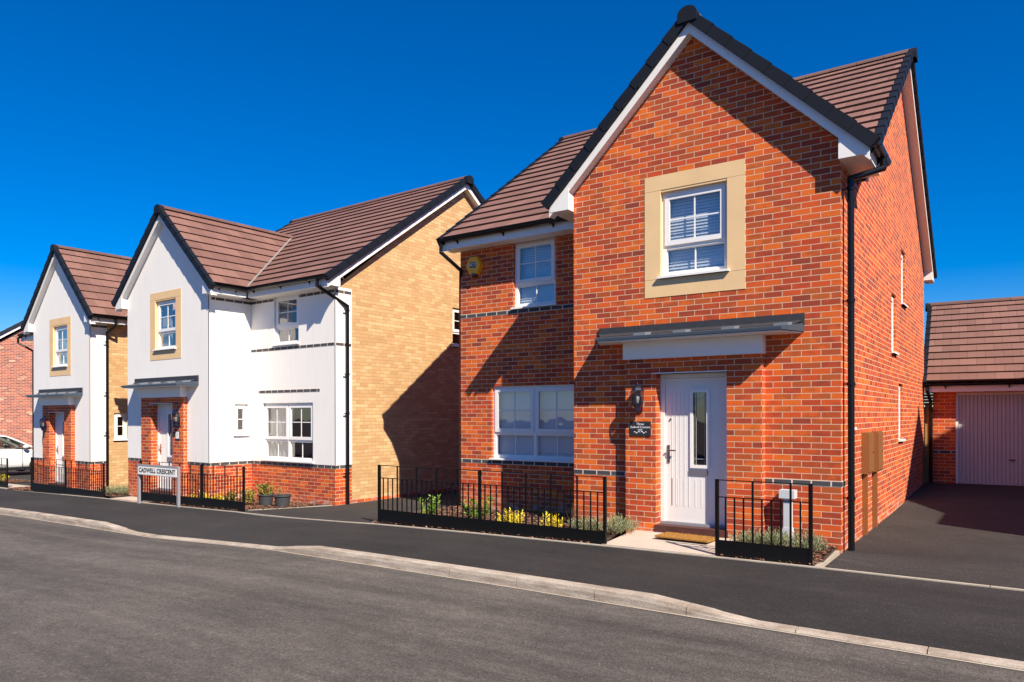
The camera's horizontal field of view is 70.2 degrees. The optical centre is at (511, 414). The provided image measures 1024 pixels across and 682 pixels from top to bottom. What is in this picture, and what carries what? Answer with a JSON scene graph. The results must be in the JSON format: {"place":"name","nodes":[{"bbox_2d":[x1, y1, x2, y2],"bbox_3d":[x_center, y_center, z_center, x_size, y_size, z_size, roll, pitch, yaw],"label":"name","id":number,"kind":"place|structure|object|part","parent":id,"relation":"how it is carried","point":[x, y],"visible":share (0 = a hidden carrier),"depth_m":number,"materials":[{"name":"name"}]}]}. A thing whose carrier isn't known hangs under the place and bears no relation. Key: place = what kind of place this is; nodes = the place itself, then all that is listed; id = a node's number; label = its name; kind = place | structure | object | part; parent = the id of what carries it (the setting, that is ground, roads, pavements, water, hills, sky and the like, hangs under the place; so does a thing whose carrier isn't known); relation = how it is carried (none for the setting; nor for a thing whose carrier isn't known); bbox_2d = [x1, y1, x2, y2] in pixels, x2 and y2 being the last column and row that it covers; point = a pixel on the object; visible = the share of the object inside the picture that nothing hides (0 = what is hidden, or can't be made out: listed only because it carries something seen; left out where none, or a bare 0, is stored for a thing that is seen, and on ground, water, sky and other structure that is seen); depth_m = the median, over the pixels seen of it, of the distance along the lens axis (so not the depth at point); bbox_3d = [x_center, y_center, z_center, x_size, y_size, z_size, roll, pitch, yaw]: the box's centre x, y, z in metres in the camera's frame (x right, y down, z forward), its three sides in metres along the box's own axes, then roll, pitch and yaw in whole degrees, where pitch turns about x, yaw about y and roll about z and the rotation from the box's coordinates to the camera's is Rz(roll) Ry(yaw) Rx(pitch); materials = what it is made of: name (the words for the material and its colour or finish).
{"place":"outdoors","nodes":[
{"label":"outdoors","id":0,"kind":"place"},
{"bbox_2d":[0,484,25,488],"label":"paved path","id":1,"kind":"structure","parent":0,"point":[12,485],"depth_m":21.99,"materials":[{"name":"beige concrete"}]},
{"bbox_2d":[0,469,30,479],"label":"driveway","id":2,"kind":"structure","parent":0,"point":[23,475],"depth_m":27.57,"materials":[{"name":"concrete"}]},
{"bbox_2d":[0,435,31,470],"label":"parked car","id":3,"kind":"object","parent":2,"relation":"on","point":[17,453],"visible":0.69,"depth_m":26.91,"materials":[{"name":"white paint"}]},
{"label":"car window","id":4,"kind":"part","parent":3,"relation":"part of","materials":[{"name":"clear glass"}]},
{"bbox_2d":[3,478,33,482],"bbox_3d":[-17.102,2.207,24.056,2.900,0.039,1.800,0,0,35],"label":"garden bed","id":5,"kind":"object","parent":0,"point":[17,481],"visible":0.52,"depth_m":23.92,"materials":[{"name":"soil"}]},
{"bbox_2d":[0,458,7,487],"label":"railing","id":6,"kind":"object","parent":5,"relation":"on","point":[4,484],"visible":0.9,"depth_m":21.54,"materials":[{"name":"black metal"}]},
{"bbox_2d":[0,478,836,564],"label":"bark mulch","id":7,"kind":"object","parent":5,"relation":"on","point":[249,506],"visible":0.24,"depth_m":12.14,"materials":[{"name":"brown wood"}]},
{"bbox_2d":[8,482,33,485],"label":"driveway","id":8,"kind":"structure","parent":0,"point":[25,483],"depth_m":23.28,"materials":[{"name":"concrete"}]},
{"bbox_2d":[105,490,131,496],"bbox_3d":[-9.747,2.025,19.746,2.700,0.072,3.300,0,0,35],"label":"garden bed","id":9,"kind":"object","parent":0,"point":[118,494],"visible":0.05,"depth_m":18.02,"materials":[{"name":"soil"}]},
{"bbox_2d":[96,483,123,494],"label":"lavender","id":10,"kind":"object","parent":9,"relation":"on","point":[111,490],"visible":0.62,"depth_m":18.25,"materials":[{"name":"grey plant"}]},
{"bbox_2d":[113,485,132,494],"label":"lavender","id":11,"kind":"object","parent":9,"relation":"on","point":[122,491],"visible":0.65,"depth_m":17.96,"materials":[{"name":"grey plant"}]},
{"bbox_2d":[111,496,151,502],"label":"paved path","id":12,"kind":"structure","parent":0,"point":[131,498],"depth_m":17.20,"materials":[{"name":"beige concrete"}]},
{"bbox_2d":[180,499,325,510],"bbox_3d":[-5.382,1.899,15.319,3.020,0.054,1.700,0,0,35],"label":"garden bed","id":13,"kind":"object","parent":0,"point":[258,508],"visible":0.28,"depth_m":15.05,"materials":[{"name":"soil"}]},
{"bbox_2d":[139,461,200,506],"bbox_3d":[-7.395,1.534,15.752,2.398,1.007,0.042,0,0,35],"label":"railing","id":14,"kind":"object","parent":13,"relation":"on","point":[169,498],"visible":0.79,"depth_m":15.69,"materials":[{"name":"black metal"}]},
{"bbox_2d":[206,492,223,499],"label":"golden heather","id":15,"kind":"object","parent":13,"relation":"on","point":[215,496],"visible":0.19,"depth_m":15.28,"materials":[{"name":"yellow plant"}]},
{"bbox_2d":[201,464,244,511],"bbox_3d":[-5.825,1.514,14.664,1.438,1.002,0.042,0,0,35],"label":"railing","id":16,"kind":"object","parent":13,"relation":"on","point":[218,503],"visible":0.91,"depth_m":14.60,"materials":[{"name":"black metal"}]},
{"bbox_2d":[223,491,235,500],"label":"leafy shrub","id":17,"kind":"object","parent":13,"relation":"on","point":[231,496],"visible":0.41,"depth_m":15.09,"materials":[{"name":"green plant"}]},
{"bbox_2d":[239,488,257,504],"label":"mixed shrub","id":18,"kind":"object","parent":13,"relation":"on","point":[249,497],"visible":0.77,"depth_m":15.11,"materials":[{"name":"green plant"}]},
{"bbox_2d":[257,493,274,505],"bbox_3d":[-5.103,1.764,15.126,0.340,0.240,0.340,0,0,35],"label":"plant pot","id":19,"kind":"object","parent":13,"relation":"on","point":[265,500],"visible":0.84,"depth_m":15.01,"materials":[{"name":"grey plastic"}]},
{"bbox_2d":[256,480,276,494],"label":"potted shrub","id":20,"kind":"object","parent":19,"relation":"in","point":[263,488],"visible":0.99,"depth_m":15.09,"materials":[{"name":"green plant"}]},
{"bbox_2d":[273,494,291,506],"bbox_3d":[-4.686,1.754,14.885,0.360,0.240,0.360,0,0,35],"label":"plant pot","id":21,"kind":"object","parent":13,"relation":"on","point":[282,500],"visible":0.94,"depth_m":14.76,"materials":[{"name":"grey plastic"}]},
{"bbox_2d":[238,490,458,522],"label":"driveway","id":22,"kind":"structure","parent":0,"point":[365,512],"depth_m":14.09,"materials":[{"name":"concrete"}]},
{"bbox_2d":[237,505,331,511],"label":"edging kerb","id":23,"kind":"structure","parent":22,"relation":"on","point":[288,507],"depth_m":14.75,"materials":[{"name":"concrete"}]},
{"bbox_2d":[377,505,621,544],"bbox_3d":[0.088,1.663,11.354,4.130,0.117,2.280,0,0,35],"label":"garden bed","id":24,"kind":"object","parent":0,"point":[612,535],"visible":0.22,"depth_m":11.33,"materials":[{"name":"soil"}]},
{"bbox_2d":[417,494,440,513],"bbox_3d":[-1.324,1.468,11.769,0.429,0.414,0.317,0,0,35],"label":"leafy shrub","id":25,"kind":"object","parent":24,"relation":"on","point":[433,507],"visible":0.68,"depth_m":11.72,"materials":[{"name":"green plant"}]},
{"bbox_2d":[461,495,493,518],"bbox_3d":[-0.498,1.446,11.325,0.522,0.418,0.374,0,0,-34],"label":"leafy shrub","id":26,"kind":"object","parent":24,"relation":"on","point":[476,507],"visible":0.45,"depth_m":11.27,"materials":[{"name":"green plant"}]},
{"bbox_2d":[378,465,606,544],"bbox_3d":[-0.460,1.293,10.395,4.028,1.007,0.042,0,0,35],"label":"railing","id":27,"kind":"object","parent":24,"relation":"on","point":[513,528],"visible":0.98,"depth_m":10.24,"materials":[{"name":"black metal"}]},
{"bbox_2d":[495,507,524,522],"bbox_3d":[-0.014,1.505,10.740,0.452,0.290,0.458,0,0,35],"label":"golden heather","id":28,"kind":"object","parent":24,"relation":"on","point":[516,519],"visible":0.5,"depth_m":10.73,"materials":[{"name":"yellow plant"}]},
{"bbox_2d":[539,512,562,526],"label":"golden heather","id":29,"kind":"object","parent":24,"relation":"on","point":[554,521],"visible":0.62,"depth_m":10.28,"materials":[{"name":"yellow plant"}]},
{"bbox_2d":[566,501,585,527],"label":"dry twigs","id":30,"kind":"object","parent":24,"relation":"on","point":[574,512],"visible":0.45,"depth_m":10.19,"materials":[{"name":"brown plant"}]},
{"bbox_2d":[567,515,601,530],"bbox_3d":[0.994,1.486,9.971,0.521,0.294,0.496,0,0,-20],"label":"lavender","id":31,"kind":"object","parent":24,"relation":"on","point":[587,524],"visible":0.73,"depth_m":9.91,"materials":[{"name":"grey plant"}]},
{"bbox_2d":[594,513,640,534],"bbox_3d":[1.403,1.466,9.808,0.648,0.312,0.666,0,0,35],"label":"lavender","id":32,"kind":"object","parent":24,"relation":"on","point":[615,524],"visible":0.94,"depth_m":9.75,"materials":[{"name":"green plant"}]},
{"bbox_2d":[0,515,1023,681],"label":"road","id":33,"kind":"structure","parent":0,"point":[80,604],"depth_m":5.97,"materials":[{"name":"grey asphalt"}]},
{"bbox_2d":[0,507,1023,669],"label":"kerb","id":34,"kind":"structure","parent":33,"relation":"on","point":[644,600],"depth_m":7.16,"materials":[{"name":"concrete"}]},
{"bbox_2d":[0,514,1023,670],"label":"channel","id":35,"kind":"object","parent":33,"relation":"on","point":[608,603],"visible":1,"depth_m":6.54,"materials":[{"name":"concrete"}]},
{"bbox_2d":[0,488,1023,660],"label":"pavement","id":36,"kind":"structure","parent":0,"point":[975,619],"depth_m":7.49,"materials":[{"name":"grey asphalt"}]},
{"bbox_2d":[137,464,179,506],"bbox_3d":[-7.650,1.566,15.752,1.616,0.955,0.063,0,0,35],"label":"street sign","id":37,"kind":"object","parent":36,"relation":"on","point":[159,470],"visible":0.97,"depth_m":15.70,"materials":[{"name":"white plastic"}]},
{"bbox_2d":[1,488,1023,590],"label":"edging kerb","id":38,"kind":"structure","parent":36,"relation":"on","point":[936,580],"depth_m":8.86,"materials":[{"name":"concrete"}]},
{"bbox_2d":[0,0,1023,406],"label":"sky","id":39,"kind":"structure","parent":0,"point":[264,114],"materials":[{"name":"blue"}]},
{"bbox_2d":[109,496,1020,648],"bbox_3d":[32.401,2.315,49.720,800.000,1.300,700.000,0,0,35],"label":"ground","id":40,"kind":"structure","parent":0,"point":[623,546],"depth_m":8.53,"materials":[{"name":"grey concrete"}]},
{"bbox_2d":[0,320,32,445],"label":"brick house","id":41,"kind":"structure","parent":40,"relation":"on","point":[15,389],"depth_m":33.91,"materials":[{"name":"red brick"}]},
{"bbox_2d":[31,457,104,497],"bbox_3d":[-11.654,1.699,19.017,4.338,1.042,0.042,0,0,37],"label":"railing","id":42,"kind":"object","parent":40,"relation":"on","point":[49,488],"visible":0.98,"depth_m":18.94,"materials":[{"name":"black metal"}]},
{"bbox_2d":[17,244,174,497],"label":"rendered house","id":43,"kind":"structure","parent":40,"relation":"on","point":[74,326],"depth_m":20.48,"materials":[{"name":"white paint"}]},
{"bbox_2d":[40,417,46,430],"bbox_3d":[-13.584,0.268,21.114,0.152,0.420,0.176,0,0,36],"label":"wall lantern","id":44,"kind":"object","parent":43,"relation":"attached to","point":[42,427],"depth_m":21.09,"materials":[{"name":"black plastic"}]},
{"bbox_2d":[51,325,67,367],"bbox_3d":[-12.882,-1.951,20.926,0.986,1.180,0.262,0,0,36],"label":"window","id":45,"kind":"structure","parent":43,"relation":"in","point":[60,332],"depth_m":21.06,"materials":[{"name":"white plastic"}]},
{"bbox_2d":[55,415,63,481],"bbox_3d":[-12.877,0.966,20.926,0.842,1.936,0.110,0,0,36],"label":"front door","id":46,"kind":"structure","parent":43,"relation":"in","point":[60,418],"depth_m":21.05,"materials":[{"name":"white plastic"}]},
{"bbox_2d":[113,413,127,440],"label":"window","id":47,"kind":"structure","parent":43,"relation":"in","point":[124,415],"depth_m":20.50,"materials":[{"name":"white plastic"}]},
{"bbox_2d":[111,175,484,509],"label":"rendered house","id":48,"kind":"structure","parent":40,"relation":"on","point":[314,358],"depth_m":16.52,"materials":[{"name":"white paint"}]},
{"bbox_2d":[152,299,176,350],"bbox_3d":[-8.025,-2.092,17.045,0.986,1.165,0.262,0,0,36],"label":"window","id":49,"kind":"structure","parent":48,"relation":"in","point":[166,329],"depth_m":17.21,"materials":[{"name":"white plastic"}]},
{"bbox_2d":[159,407,172,488],"bbox_3d":[-8.020,0.770,17.045,0.842,1.911,0.110,0,0,36],"label":"front door","id":50,"kind":"structure","parent":48,"relation":"in","point":[165,412],"depth_m":17.15,"materials":[{"name":"white plastic"}]},
{"bbox_2d":[172,409,179,427],"bbox_3d":[-7.552,0.078,16.369,0.152,0.420,0.176,0,0,36],"label":"wall lantern","id":51,"kind":"object","parent":48,"relation":"attached to","point":[175,422],"depth_m":16.34,"materials":[{"name":"black plastic"}]},
{"bbox_2d":[175,431,179,439],"bbox_3d":[-7.562,0.468,16.473,0.170,0.200,0.019,0,0,36],"label":"number plate","id":52,"kind":"object","parent":48,"relation":"attached to","point":[177,435],"visible":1,"depth_m":16.45,"materials":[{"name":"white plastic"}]},
{"bbox_2d":[233,404,250,435],"bbox_3d":[-6.173,0.118,16.575,0.167,0.720,0.420,0,0,36],"label":"window","id":53,"kind":"structure","parent":48,"relation":"in","point":[243,432],"depth_m":16.60,"materials":[{"name":"white plastic"}]},
{"bbox_2d":[271,294,299,345],"bbox_3d":[-4.910,-2.069,16.051,0.937,1.090,0.247,0,0,36],"label":"window","id":54,"kind":"structure","parent":48,"relation":"in","point":[284,325],"depth_m":16.20,"materials":[{"name":"white plastic"}]},
{"bbox_2d":[260,403,313,462],"bbox_3d":[-4.880,0.386,16.032,1.830,1.290,0.247,0,0,36],"label":"window","id":55,"kind":"structure","parent":48,"relation":"in","point":[281,440],"depth_m":16.28,"materials":[{"name":"white plastic"}]},
{"bbox_2d":[452,308,458,346],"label":"window","id":56,"kind":"structure","parent":48,"relation":"in","point":[456,332],"depth_m":18.15,"materials":[{"name":"white plastic"}]},
{"bbox_2d":[436,5,936,555],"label":"brick house","id":57,"kind":"structure","parent":40,"relation":"on","point":[712,239],"depth_m":9.96,"materials":[{"name":"brick"}]},
{"bbox_2d":[466,256,482,276],"bbox_3d":[-0.677,-2.656,13.112,0.340,0.365,0.117,0,0,35],"label":"alarm box","id":58,"kind":"object","parent":57,"relation":"attached to","point":[474,266],"visible":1,"depth_m":13.06,"materials":[{"name":"yellow plastic"}]},
{"bbox_2d":[489,384,573,462],"bbox_3d":[0.398,0.145,12.498,1.830,1.300,0.200,0,0,35],"label":"window","id":59,"kind":"structure","parent":57,"relation":"in","point":[536,422],"depth_m":12.52,"materials":[{"name":"white plastic"}]},
{"bbox_2d":[510,237,556,309],"bbox_3d":[0.408,-2.410,12.489,0.924,1.160,0.200,0,0,35],"label":"window","id":60,"kind":"structure","parent":57,"relation":"in","point":[528,283],"depth_m":12.55,"materials":[{"name":"white plastic"}]},
{"bbox_2d":[631,383,643,412],"bbox_3d":[1.709,-0.228,9.914,0.152,0.420,0.176,0,0,35],"label":"wall lantern","id":61,"kind":"object","parent":57,"relation":"attached to","point":[638,406],"depth_m":9.89,"materials":[{"name":"black plastic"}]},
{"bbox_2d":[630,421,650,435],"bbox_3d":[1.755,0.190,9.975,0.304,0.196,0.017,0,0,35],"label":"name plate","id":62,"kind":"object","parent":57,"relation":"attached to","point":[640,428],"visible":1,"depth_m":9.97,"materials":[{"name":"black stone"}]},
{"bbox_2d":[657,182,729,278],"bbox_3d":[2.433,-2.439,9.718,0.986,1.180,0.215,0,0,35],"label":"window","id":63,"kind":"structure","parent":57,"relation":"in","point":[716,238],"depth_m":9.77,"materials":[{"name":"white plastic"}]},
{"bbox_2d":[666,377,725,525],"bbox_3d":[2.443,0.478,9.726,0.842,1.936,0.110,0,0,35],"label":"front door","id":64,"kind":"structure","parent":57,"relation":"in","point":[690,488],"depth_m":9.75,"materials":[{"name":"white"}]},
{"bbox_2d":[862,432,873,536],"bbox_3d":[4.837,0.940,9.898,0.093,1.405,0.460,0,0,35],"label":"meter box","id":65,"kind":"object","parent":57,"relation":"attached to","point":[867,453],"visible":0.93,"depth_m":9.76,"materials":[{"name":"brown plastic"}]},
{"bbox_2d":[868,433,873,472],"bbox_3d":[4.868,0.515,9.876,0.016,0.515,0.420,0,0,35],"label":"meter door","id":66,"kind":"structure","parent":65,"relation":"in","point":[870,436],"depth_m":9.80,"materials":[{"name":"brown plastic"}]},
{"bbox_2d":[872,431,882,528],"bbox_3d":[5.302,0.939,10.567,0.093,1.405,0.470,0,0,35],"label":"meter box","id":67,"kind":"object","parent":57,"relation":"attached to","point":[878,450],"visible":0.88,"depth_m":10.43,"materials":[{"name":"brown plastic"}]},
{"bbox_2d":[878,432,882,469],"bbox_3d":[5.333,0.524,10.545,0.016,0.535,0.430,0,0,35],"label":"meter door","id":68,"kind":"structure","parent":67,"relation":"in","point":[880,435],"depth_m":10.52,"materials":[{"name":"brown plastic"}]},
{"bbox_2d":[891,295,898,354],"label":"window","id":69,"kind":"structure","parent":57,"relation":"in","point":[893,352],"depth_m":12.47,"materials":[{"name":"white plastic"}]},
{"bbox_2d":[898,387,905,441],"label":"window","id":70,"kind":"structure","parent":57,"relation":"in","point":[900,440],"depth_m":13.18,"materials":[{"name":"white plastic"}]},
{"bbox_2d":[901,254,907,307],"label":"window","id":71,"kind":"structure","parent":57,"relation":"in","point":[902,303],"depth_m":13.51,"materials":[{"name":"white plastic"}]},
{"bbox_2d":[815,550,838,567],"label":"edging kerb","id":72,"kind":"structure","parent":40,"relation":"on","point":[832,556],"depth_m":8.17,"materials":[{"name":"concrete"}]},
{"bbox_2d":[922,296,1023,485],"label":"garage","id":73,"kind":"structure","parent":40,"relation":"on","point":[973,379],"depth_m":15.97,"materials":[{"name":"red brick"}]},
{"bbox_2d":[958,394,1023,485],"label":"garage door","id":74,"kind":"structure","parent":73,"relation":"in","point":[990,427],"depth_m":15.66,"materials":[{"name":"white metal"}]},
{"bbox_2d":[604,530,739,555],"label":"paved path","id":75,"kind":"structure","parent":0,"point":[642,539],"depth_m":9.14,"materials":[{"name":"beige concrete"}]},
{"bbox_2d":[655,531,714,542],"bbox_3d":[2.231,1.556,9.309,0.725,0.032,0.370,0,0,39],"label":"door mat","id":76,"kind":"object","parent":75,"relation":"on","point":[687,537],"depth_m":9.26,"materials":[{"name":"brown wicker"}]},
{"bbox_2d":[720,542,838,565],"bbox_3d":[3.117,1.603,8.536,1.120,0.059,1.100,0,0,35],"label":"garden bed","id":77,"kind":"object","parent":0,"point":[827,556],"visible":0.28,"depth_m":8.29,"materials":[{"name":"soil"}]},
{"bbox_2d":[727,528,769,543],"bbox_3d":[2.865,1.473,8.770,0.526,0.260,0.507,0,0,2],"label":"lavender","id":78,"kind":"object","parent":77,"relation":"on","point":[747,537],"visible":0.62,"depth_m":8.73,"materials":[{"name":"green plant"}]},
{"bbox_2d":[715,479,812,565],"bbox_3d":[2.793,1.247,8.139,1.063,1.007,0.042,0,0,35],"label":"railing","id":79,"kind":"object","parent":77,"relation":"on","point":[768,552],"visible":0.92,"depth_m":8.09,"materials":[{"name":"black metal"}]},
{"bbox_2d":[757,527,792,545],"bbox_3d":[3.152,1.456,8.707,0.430,0.278,0.439,0,0,35],"label":"lavender","id":80,"kind":"object","parent":77,"relation":"on","point":[776,539],"visible":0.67,"depth_m":8.63,"materials":[{"name":"green plant"}]},
{"bbox_2d":[779,489,796,544],"bbox_3d":[3.364,1.305,8.884,0.180,0.780,0.145,0,0,35],"label":"service post","id":81,"kind":"object","parent":77,"relation":"on","point":[784,494],"visible":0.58,"depth_m":8.85,"materials":[{"name":"white plastic"}]},
{"bbox_2d":[783,526,830,551],"bbox_3d":[3.362,1.427,8.343,0.505,0.346,0.534,0,0,5],"label":"lavender","id":82,"kind":"object","parent":77,"relation":"on","point":[804,542],"visible":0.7,"depth_m":8.28,"materials":[{"name":"green plant"}]},
{"bbox_2d":[825,482,1023,588],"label":"driveway","id":83,"kind":"structure","parent":0,"point":[967,533],"depth_m":9.41,"materials":[{"name":"grey asphalt"}]},
{"bbox_2d":[924,392,932,483],"bbox_3d":[8.868,0.464,16.655,1.400,2.243,0.120,0,0,35],"label":"timber fence","id":84,"kind":"object","parent":83,"relation":"on","point":[926,443],"visible":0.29,"depth_m":16.30,"materials":[{"name":"brown wood"}]}
]}

